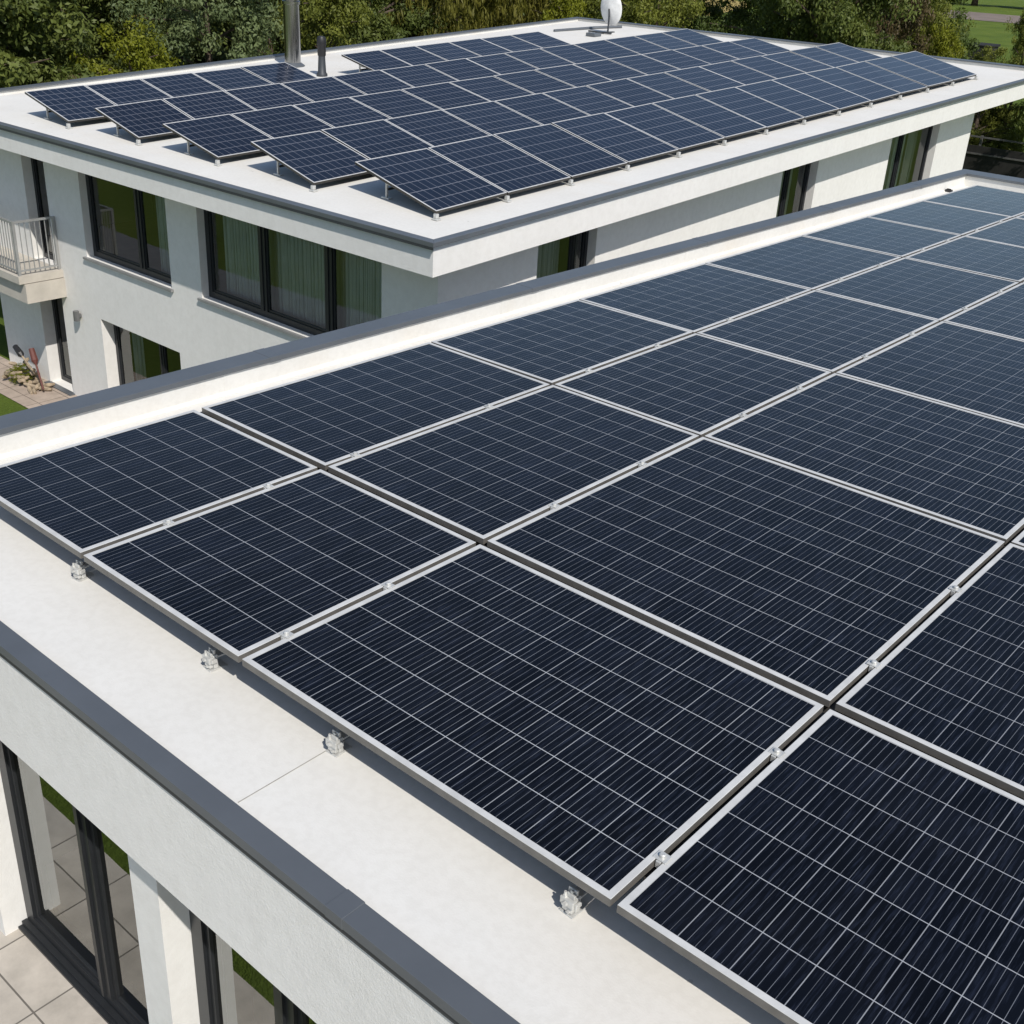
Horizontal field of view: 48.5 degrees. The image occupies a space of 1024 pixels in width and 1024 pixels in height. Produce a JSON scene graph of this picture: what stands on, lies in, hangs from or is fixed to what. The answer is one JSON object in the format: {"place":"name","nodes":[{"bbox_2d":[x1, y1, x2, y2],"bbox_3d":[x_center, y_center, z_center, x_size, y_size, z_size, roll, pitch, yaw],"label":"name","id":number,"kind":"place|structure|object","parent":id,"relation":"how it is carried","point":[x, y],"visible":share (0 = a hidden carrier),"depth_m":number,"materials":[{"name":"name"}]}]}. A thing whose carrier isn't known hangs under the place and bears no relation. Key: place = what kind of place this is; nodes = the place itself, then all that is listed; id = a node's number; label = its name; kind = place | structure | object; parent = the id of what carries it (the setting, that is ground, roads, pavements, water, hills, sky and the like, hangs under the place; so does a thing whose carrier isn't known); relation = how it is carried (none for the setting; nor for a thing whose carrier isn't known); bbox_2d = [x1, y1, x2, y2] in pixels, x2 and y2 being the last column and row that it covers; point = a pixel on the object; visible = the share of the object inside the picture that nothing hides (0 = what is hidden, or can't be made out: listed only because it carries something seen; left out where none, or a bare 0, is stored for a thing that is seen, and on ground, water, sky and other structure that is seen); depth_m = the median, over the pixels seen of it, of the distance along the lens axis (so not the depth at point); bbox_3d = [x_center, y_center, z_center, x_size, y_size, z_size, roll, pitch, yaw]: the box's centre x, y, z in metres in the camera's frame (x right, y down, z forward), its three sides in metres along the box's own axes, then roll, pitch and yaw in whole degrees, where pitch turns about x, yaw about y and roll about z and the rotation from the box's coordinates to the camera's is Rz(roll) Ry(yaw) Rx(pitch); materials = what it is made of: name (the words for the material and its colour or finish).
{"place":"outdoors","nodes":[
{"label":"outdoors","id":0,"kind":"place"},
{"bbox_2d":[0,356,76,408],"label":"patio","id":1,"kind":"structure","parent":0,"point":[19,393],"depth_m":24.20,"materials":[{"name":"beige tile"}]},
{"bbox_2d":[0,0,1023,415],"bbox_3d":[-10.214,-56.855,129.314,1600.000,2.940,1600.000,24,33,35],"label":"ground","id":2,"kind":"structure","parent":0,"point":[990,32],"depth_m":189.63,"materials":[{"name":"green plant"}]},
{"bbox_2d":[0,0,99,87],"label":"broadleaf tree","id":3,"kind":"object","parent":2,"relation":"on","point":[13,68],"visible":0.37,"depth_m":31.00,"materials":[{"name":"green plant"}]},
{"bbox_2d":[0,929,106,1023],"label":"terrace","id":4,"kind":"structure","parent":2,"relation":"on","point":[36,987],"depth_m":7.29,"materials":[{"name":"tile"}]},
{"bbox_2d":[0,0,121,85],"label":"broadleaf tree","id":5,"kind":"object","parent":2,"relation":"on","point":[39,45],"visible":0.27,"depth_m":32.74,"materials":[{"name":"green plant"}]},
{"bbox_2d":[1,0,195,83],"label":"broadleaf tree","id":6,"kind":"object","parent":2,"relation":"on","point":[100,10],"visible":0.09,"depth_m":36.84,"materials":[{"name":"green plant"}]},
{"bbox_2d":[69,14,183,75],"bbox_3d":[-11.149,-11.113,33.655,4.839,6.800,5.300,-3,27,-13],"label":"shrub","id":7,"kind":"object","parent":2,"relation":"on","point":[142,55],"visible":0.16,"depth_m":32.08,"materials":[{"name":"green plant"}]},
{"bbox_2d":[109,0,283,71],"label":"olive tree","id":8,"kind":"object","parent":2,"relation":"on","point":[186,24],"visible":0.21,"depth_m":35.89,"materials":[{"name":"green plant"}]},
{"bbox_2d":[267,0,373,50],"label":"bush","id":9,"kind":"object","parent":2,"relation":"on","point":[340,15],"visible":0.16,"depth_m":38.53,"materials":[{"name":"green plant"}]},
{"bbox_2d":[274,0,448,50],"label":"broadleaf tree","id":10,"kind":"object","parent":2,"relation":"on","point":[382,21],"visible":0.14,"depth_m":42.98,"materials":[{"name":"green plant"}]},
{"bbox_2d":[348,0,489,43],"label":"willow tree","id":11,"kind":"object","parent":2,"relation":"on","point":[448,11],"visible":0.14,"depth_m":44.33,"materials":[{"name":"green plant"}]},
{"bbox_2d":[414,0,527,32],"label":"willow tree","id":12,"kind":"object","parent":2,"relation":"on","point":[513,11],"visible":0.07,"depth_m":47.51,"materials":[{"name":"green plant"}]},
{"bbox_2d":[0,169,1023,1023],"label":"house","id":13,"kind":"structure","parent":2,"relation":"on","point":[186,837],"depth_m":4.86,"materials":[{"name":"white paint"}]},
{"bbox_2d":[0,741,148,1023],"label":"glazed door","id":14,"kind":"structure","parent":13,"relation":"in","point":[76,881],"depth_m":7.03,"materials":[{"name":"clear glass"}]},
{"bbox_2d":[189,910,315,1023],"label":"glazed door","id":15,"kind":"structure","parent":13,"relation":"in","point":[230,990],"depth_m":5.90,"materials":[{"name":"clear glass"}]},
{"bbox_2d":[483,544,507,556],"bbox_3d":[2.597,-1.020,8.902,0.100,0.174,11.090,24,33,35],"label":"mounting rail","id":16,"kind":"object","parent":13,"relation":"on","point":[485,545],"depth_m":6.01,"materials":[{"name":"metal"}]},
{"bbox_2d":[242,544,823,906],"bbox_3d":[0.078,0.737,4.832,1.966,0.039,1.509,24,33,35],"label":"solar panel","id":17,"kind":"object","parent":16,"relation":"on","point":[603,752],"visible":1,"depth_m":4.68,"materials":[{"name":"glass"}]},
{"bbox_2d":[487,437,1004,706],"bbox_3d":[1.295,0.172,6.116,1.966,0.039,2.088,24,33,35],"label":"solar panel","id":18,"kind":"object","parent":16,"relation":"on","point":[822,591],"visible":1,"depth_m":5.93,"materials":[{"name":"glass"}]},
{"bbox_2d":[704,373,1023,544],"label":"solar panel","id":19,"kind":"object","parent":16,"relation":"on","point":[955,465],"visible":0.96,"depth_m":7.38,"materials":[{"name":"glass"}]},
{"bbox_2d":[816,258,1018,321],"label":"solar panel","id":20,"kind":"object","parent":16,"relation":"on","point":[940,293],"visible":0.9,"depth_m":11.12,"materials":[{"name":"glass"}]},
{"bbox_2d":[836,321,1023,426],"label":"solar panel","id":21,"kind":"object","parent":16,"relation":"on","point":[966,368],"visible":0.94,"depth_m":8.88,"materials":[{"name":"glass"}]},
{"bbox_2d":[944,283,1023,340],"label":"solar panel","id":22,"kind":"object","parent":16,"relation":"on","point":[1002,314],"visible":0.93,"depth_m":10.37,"materials":[{"name":"glass"}]},
{"bbox_2d":[643,528,1023,880],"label":"mounting rail","id":23,"kind":"object","parent":13,"relation":"on","point":[717,810],"visible":0.02,"depth_m":4.71,"materials":[{"name":"metal"}]},
{"bbox_2d":[617,709,1023,1023],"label":"solar panel","id":24,"kind":"object","parent":23,"relation":"on","point":[829,866],"visible":1,"depth_m":3.84,"materials":[{"name":"glass"}]},
{"bbox_2d":[835,543,1023,798],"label":"solar panel","id":25,"kind":"object","parent":23,"relation":"on","point":[944,682],"visible":1,"depth_m":4.98,"materials":[{"name":"glass"}]},
{"bbox_3d":[1.904,-2.403,11.578,0.100,0.174,14.724,24,33,35],"label":"mounting rail","id":26,"kind":"object","parent":13,"relation":"on","visible":0},
{"bbox_2d":[0,410,316,558],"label":"solar panel","id":27,"kind":"object","parent":26,"relation":"on","point":[80,499],"visible":0.96,"depth_m":6.39,"materials":[{"name":"glass"}]},
{"bbox_2d":[431,299,691,385],"bbox_3d":[0.433,-1.393,9.124,1.212,0.040,1.846,24,33,35],"label":"solar panel","id":28,"kind":"object","parent":26,"relation":"on","point":[554,345],"visible":0.9,"depth_m":9.03,"materials":[{"name":"glass"}]},
{"bbox_2d":[579,263,810,333],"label":"solar panel","id":29,"kind":"object","parent":26,"relation":"on","point":[698,298],"visible":0.9,"depth_m":10.40,"materials":[{"name":"glass"}]},
{"bbox_2d":[705,235,900,290],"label":"solar panel","id":30,"kind":"object","parent":26,"relation":"on","point":[812,264],"visible":0.9,"depth_m":11.84,"materials":[{"name":"glass"}]},
{"bbox_2d":[802,217,960,257],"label":"solar panel","id":31,"kind":"object","parent":26,"relation":"on","point":[888,237],"visible":0.9,"depth_m":13.15,"materials":[{"name":"glass"}]},
{"bbox_2d":[867,201,1011,236],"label":"solar panel","id":32,"kind":"object","parent":26,"relation":"on","point":[946,218],"visible":0.9,"depth_m":14.33,"materials":[{"name":"glass"}]},
{"bbox_3d":[2.838,-1.993,10.873,0.100,0.174,14.724,24,33,35],"label":"mounting rail","id":33,"kind":"object","parent":13,"relation":"on","visible":0},
{"bbox_2d":[83,469,475,662],"bbox_3d":[-1.147,0.200,5.758,1.232,0.037,1.509,24,33,35],"label":"solar panel","id":34,"kind":"object","parent":33,"relation":"on","point":[238,580],"visible":0.97,"depth_m":5.65,"materials":[{"name":"glass"}]},
{"bbox_2d":[202,342,549,470],"bbox_3d":[-0.873,-0.781,7.751,1.212,0.039,2.088,24,33,35],"label":"solar panel","id":35,"kind":"object","parent":33,"relation":"on","point":[323,420],"visible":0.97,"depth_m":7.61,"materials":[{"name":"glass"}]},
{"bbox_2d":[328,385,698,543],"bbox_3d":[0.069,-0.368,7.040,1.232,0.036,2.088,24,33,35],"label":"solar panel","id":36,"kind":"object","parent":33,"relation":"on","point":[483,476],"visible":0.97,"depth_m":6.89,"materials":[{"name":"glass"}]},
{"bbox_2d":[555,333,830,437],"bbox_3d":[1.374,-0.977,8.415,1.232,0.036,1.846,24,33,35],"label":"solar panel","id":37,"kind":"object","parent":33,"relation":"on","point":[699,385],"visible":0.9,"depth_m":8.31,"materials":[{"name":"glass"}]},
{"bbox_2d":[697,290,938,374],"bbox_3d":[2.670,-1.582,9.780,1.232,0.038,2.061,24,33,35],"label":"solar panel","id":38,"kind":"object","parent":33,"relation":"on","point":[832,333],"visible":0.9,"depth_m":9.68,"materials":[{"name":"glass"}]},
{"bbox_2d":[905,236,1023,283],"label":"solar panel","id":39,"kind":"object","parent":33,"relation":"on","point":[988,258],"visible":0.91,"depth_m":12.42,"materials":[{"name":"glass"}]},
{"bbox_2d":[922,185,1023,217],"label":"solar panel","id":40,"kind":"object","parent":33,"relation":"on","point":[993,200],"visible":0.96,"depth_m":15.55,"materials":[{"name":"glass"}]},
{"bbox_2d":[0,17,1023,395],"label":"house","id":41,"kind":"structure","parent":2,"relation":"on","point":[78,221],"depth_m":20.93,"materials":[{"name":"white paint"}]},
{"bbox_2d":[44,108,72,128],"bbox_3d":[-8.518,-7.646,21.695,0.892,0.329,1.881,4,27,1],"label":"panel mount","id":42,"kind":"object","parent":41,"relation":"on","point":[68,126],"visible":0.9,"depth_m":21.68,"materials":[{"name":"metal"}]},
{"bbox_2d":[25,85,114,122],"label":"solar panel","id":43,"kind":"object","parent":42,"relation":"on","point":[72,104],"visible":0.8,"depth_m":21.70,"materials":[{"name":"glass"}]},
{"bbox_2d":[85,79,170,104],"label":"solar panel","id":44,"kind":"object","parent":42,"relation":"on","point":[126,91],"visible":0.56,"depth_m":22.72,"materials":[{"name":"glass"}]},
{"bbox_2d":[114,125,142,144],"bbox_3d":[-6.755,-6.943,20.499,0.825,0.327,1.743,6,27,4],"label":"panel mount","id":45,"kind":"object","parent":41,"relation":"on","point":[138,142],"visible":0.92,"depth_m":20.41,"materials":[{"name":"metal"}]},
{"bbox_2d":[95,99,191,139],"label":"solar panel","id":46,"kind":"object","parent":45,"relation":"on","point":[143,120],"visible":0.79,"depth_m":20.48,"materials":[{"name":"glass"}]},
{"bbox_2d":[83,174,173,291],"bbox_3d":[-7.126,-5.320,21.031,2.960,1.845,0.280,24,33,35],"label":"window","id":47,"kind":"structure","parent":41,"relation":"in","point":[143,268],"depth_m":21.25,"materials":[{"name":"black metal"}]},
{"bbox_2d":[141,73,223,96],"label":"solar panel","id":48,"kind":"object","parent":41,"relation":"on","point":[178,85],"visible":0.56,"depth_m":23.60,"materials":[{"name":"glass"}]},
{"bbox_2d":[184,141,221,165],"bbox_3d":[-5.114,-6.201,19.220,0.880,0.327,1.819,4,27,1],"label":"panel mount","id":49,"kind":"object","parent":41,"relation":"on","point":[217,162],"visible":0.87,"depth_m":19.19,"materials":[{"name":"metal"}]},
{"bbox_2d":[163,114,270,158],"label":"solar panel","id":50,"kind":"object","parent":49,"relation":"on","point":[223,136],"visible":0.8,"depth_m":19.22,"materials":[{"name":"glass"}]},
{"bbox_2d":[162,90,254,118],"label":"solar panel","id":51,"kind":"object","parent":41,"relation":"on","point":[204,105],"visible":0.56,"depth_m":21.59,"materials":[{"name":"glass"}]},
{"bbox_2d":[193,67,271,89],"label":"solar panel","id":52,"kind":"object","parent":41,"relation":"on","point":[231,78],"visible":0.56,"depth_m":24.47,"materials":[{"name":"glass"}]},
{"bbox_2d":[197,210,336,338],"bbox_3d":[-3.633,-3.803,18.388,4.710,1.805,0.280,24,33,35],"label":"window","id":53,"kind":"structure","parent":41,"relation":"in","point":[330,264],"depth_m":18.88,"materials":[{"name":"black metal"}]},
{"bbox_2d":[224,83,311,109],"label":"solar panel","id":54,"kind":"object","parent":41,"relation":"on","point":[266,96],"visible":0.56,"depth_m":22.57,"materials":[{"name":"glass"}]},
{"bbox_2d":[231,105,332,137],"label":"solar panel","id":55,"kind":"object","parent":41,"relation":"on","point":[280,121],"visible":0.56,"depth_m":20.30,"materials":[{"name":"glass"}]},
{"bbox_2d":[282,0,304,66],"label":"flue pipe","id":56,"kind":"object","parent":41,"relation":"on","point":[291,22],"visible":0.92,"depth_m":28.15,"materials":[{"name":"silver metal"}]},
{"bbox_2d":[273,162,317,191],"bbox_3d":[-3.337,-5.427,17.891,0.900,0.334,2.014,4,27,0],"label":"panel mount","id":57,"kind":"object","parent":41,"relation":"on","point":[313,188],"visible":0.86,"depth_m":17.95,"materials":[{"name":"metal"}]},
{"bbox_2d":[251,131,369,184],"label":"solar panel","id":58,"kind":"object","parent":57,"relation":"on","point":[316,157],"visible":0.8,"depth_m":17.96,"materials":[{"name":"glass"}]},
{"bbox_2d":[223,215,381,329],"bbox_3d":[-3.440,-3.664,18.732,4.202,2.260,0.086,24,33,35],"label":"curtain","id":59,"kind":"object","parent":41,"relation":"hanging from","point":[297,278],"visible":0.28,"depth_m":18.69,"materials":[{"name":"fabric"}]},
{"bbox_2d":[280,76,365,101],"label":"solar panel","id":60,"kind":"object","parent":41,"relation":"on","point":[322,89],"visible":0.56,"depth_m":23.53,"materials":[{"name":"glass"}]},
{"bbox_2d":[293,97,388,127],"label":"solar panel","id":61,"kind":"object","parent":41,"relation":"on","point":[339,112],"visible":0.56,"depth_m":21.24,"materials":[{"name":"glass"}]},
{"bbox_2d":[332,70,411,93],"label":"solar panel","id":62,"kind":"object","parent":41,"relation":"on","point":[373,81],"visible":0.56,"depth_m":24.50,"materials":[{"name":"glass"}]},
{"bbox_2d":[321,119,432,158],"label":"solar panel","id":63,"kind":"object","parent":41,"relation":"on","point":[375,139],"visible":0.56,"depth_m":19.09,"materials":[{"name":"glass"}]},
{"bbox_2d":[349,90,441,117],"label":"solar panel","id":64,"kind":"object","parent":41,"relation":"on","point":[394,103],"visible":0.56,"depth_m":22.18,"materials":[{"name":"glass"}]},
{"bbox_2d":[381,183,440,220],"bbox_3d":[-1.461,-4.682,16.617,0.939,0.336,2.166,2,27,-2],"label":"panel mount","id":65,"kind":"object","parent":41,"relation":"on","point":[435,217],"visible":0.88,"depth_m":16.75,"materials":[{"name":"metal"}]},
{"bbox_2d":[355,148,506,213],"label":"solar panel","id":66,"kind":"object","parent":65,"relation":"on","point":[432,181],"visible":1,"depth_m":16.75,"materials":[{"name":"glass"}]},
{"bbox_2d":[384,110,488,146],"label":"solar panel","id":67,"kind":"object","parent":41,"relation":"on","point":[436,128],"visible":0.56,"depth_m":20.09,"materials":[{"name":"glass"}]},
{"bbox_2d":[401,82,488,108],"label":"solar panel","id":68,"kind":"object","parent":41,"relation":"on","point":[445,95],"visible":0.56,"depth_m":23.13,"materials":[{"name":"glass"}]},
{"bbox_2d":[449,76,532,100],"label":"solar panel","id":69,"kind":"object","parent":41,"relation":"on","point":[491,88],"visible":0.56,"depth_m":24.07,"materials":[{"name":"glass"}]},
{"bbox_2d":[442,101,540,134],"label":"solar panel","id":70,"kind":"object","parent":41,"relation":"on","point":[491,117],"visible":0.56,"depth_m":21.07,"materials":[{"name":"glass"}]},
{"bbox_2d":[503,195,511,201],"bbox_3d":[-0.068,-4.631,16.787,0.110,0.088,0.090,24,33,35],"label":"panel mount","id":71,"kind":"object","parent":41,"relation":"on","point":[507,198],"visible":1,"depth_m":16.77,"materials":[{"name":"metal"}]},
{"bbox_2d":[428,135,570,194],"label":"solar panel","id":72,"kind":"object","parent":71,"relation":"on","point":[509,169],"visible":1,"depth_m":17.80,"materials":[{"name":"glass"}]},
{"bbox_2d":[495,93,587,124],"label":"solar panel","id":73,"kind":"object","parent":41,"relation":"on","point":[541,108],"visible":0.56,"depth_m":22.06,"materials":[{"name":"glass"}]},
{"bbox_2d":[567,179,574,185],"bbox_3d":[0.926,-5.169,17.805,0.110,0.088,0.090,24,33,35],"label":"panel mount","id":74,"kind":"object","parent":41,"relation":"on","point":[570,182],"visible":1,"depth_m":17.78,"materials":[{"name":"metal"}]},
{"bbox_2d":[493,124,627,178],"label":"solar panel","id":75,"kind":"object","parent":74,"relation":"on","point":[565,152],"visible":1,"depth_m":18.82,"materials":[{"name":"glass"}]},
{"bbox_2d":[543,86,632,114],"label":"solar panel","id":76,"kind":"object","parent":41,"relation":"on","point":[587,100],"visible":0.56,"depth_m":23.04,"materials":[{"name":"glass"}]},
{"bbox_2d":[623,165,631,170],"bbox_3d":[1.919,-5.707,18.824,0.110,0.088,0.090,24,33,35],"label":"panel mount","id":77,"kind":"object","parent":41,"relation":"on","point":[627,168],"visible":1,"depth_m":18.80,"materials":[{"name":"metal"}]},
{"bbox_2d":[551,113,678,163],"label":"solar panel","id":78,"kind":"object","parent":77,"relation":"on","point":[629,144],"visible":1,"depth_m":19.85,"materials":[{"name":"glass"}]},
{"bbox_2d":[586,78,672,106],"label":"solar panel","id":79,"kind":"object","parent":41,"relation":"on","point":[629,92],"visible":0.56,"depth_m":24.03,"materials":[{"name":"glass"}]},
{"bbox_2d":[626,72,709,98],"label":"solar panel","id":80,"kind":"object","parent":41,"relation":"on","point":[668,85],"visible":0.56,"depth_m":25.01,"materials":[{"name":"glass"}]},
{"bbox_2d":[675,152,681,157],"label":"panel mount","id":81,"kind":"object","parent":41,"relation":"on","point":[678,154],"visible":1,"depth_m":19.82,"materials":[{"name":"metal"}]},
{"bbox_2d":[605,103,724,150],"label":"solar panel","id":82,"kind":"object","parent":81,"relation":"on","point":[668,127],"visible":1,"depth_m":20.88,"materials":[{"name":"glass"}]},
{"bbox_2d":[621,0,705,28],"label":"bush","id":83,"kind":"object","parent":2,"relation":"on","point":[687,10],"visible":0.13,"depth_m":50.09,"materials":[{"name":"green plant"}]},
{"bbox_2d":[693,0,792,37],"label":"broadleaf tree","id":84,"kind":"object","parent":2,"relation":"on","point":[738,13],"visible":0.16,"depth_m":72.22,"materials":[{"name":"green plant"}]},
{"bbox_2d":[749,0,922,52],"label":"broadleaf tree","id":85,"kind":"object","parent":2,"relation":"on","point":[845,23],"visible":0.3,"depth_m":46.85,"materials":[{"name":"green plant"}]},
{"bbox_2d":[851,0,935,52],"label":"shrub","id":86,"kind":"object","parent":2,"relation":"on","point":[901,34],"visible":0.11,"depth_m":49.88,"materials":[{"name":"green plant"}]},
{"bbox_2d":[962,135,1023,178],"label":"garden fence","id":87,"kind":"object","parent":2,"relation":"on","point":[980,158],"visible":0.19,"depth_m":54.51,"materials":[{"name":"black metal"}]},
{"bbox_2d":[968,45,1023,150],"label":"bush","id":88,"kind":"object","parent":2,"relation":"on","point":[975,128],"visible":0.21,"depth_m":56.80,"materials":[{"name":"green plant"}]},
{"bbox_2d":[977,6,1023,151],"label":"bush","id":89,"kind":"object","parent":2,"relation":"on","point":[1008,122],"visible":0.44,"depth_m":56.79,"materials":[{"name":"green plant"}]},
{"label":"panel mount","id":90,"kind":"object","parent":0,"visible":0},
{"bbox_2d":[652,95,766,138],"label":"solar panel","id":91,"kind":"object","parent":90,"relation":"on","point":[713,117],"visible":1,"depth_m":21.90,"materials":[{"name":"glass"}]},
{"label":"panel mount","id":92,"kind":"object","parent":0,"visible":0},
{"bbox_2d":[695,87,804,128],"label":"solar panel","id":93,"kind":"object","parent":92,"relation":"on","point":[767,114],"visible":1,"depth_m":22.94,"materials":[{"name":"glass"}]},
{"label":"panel mount","id":94,"kind":"object","parent":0,"visible":0},
{"bbox_2d":[736,80,838,118],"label":"solar panel","id":95,"kind":"object","parent":94,"relation":"on","point":[790,99],"visible":1,"depth_m":23.96,"materials":[{"name":"glass"}]},
{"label":"panel mount","id":96,"kind":"object","parent":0,"visible":0},
{"bbox_2d":[772,73,870,110],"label":"solar panel","id":97,"kind":"object","parent":96,"relation":"on","point":[825,92],"visible":1,"depth_m":25.00,"materials":[{"name":"glass"}]},
{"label":"panel mount","id":98,"kind":"object","parent":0,"visible":0},
{"bbox_2d":[806,67,900,102],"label":"solar panel","id":99,"kind":"object","parent":98,"relation":"on","point":[859,86],"visible":1,"depth_m":26.03,"materials":[{"name":"glass"}]},
{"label":"panel mount","id":100,"kind":"object","parent":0,"visible":0},
{"bbox_2d":[836,61,927,94],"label":"solar panel","id":101,"kind":"object","parent":100,"relation":"on","point":[883,77],"visible":1,"depth_m":27.05,"materials":[{"name":"glass"}]},
{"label":"panel mount","id":102,"kind":"object","parent":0,"visible":0},
{"bbox_2d":[865,56,952,87],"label":"solar panel","id":103,"kind":"object","parent":102,"relation":"on","point":[927,78],"visible":1,"depth_m":28.06,"materials":[{"name":"glass"}]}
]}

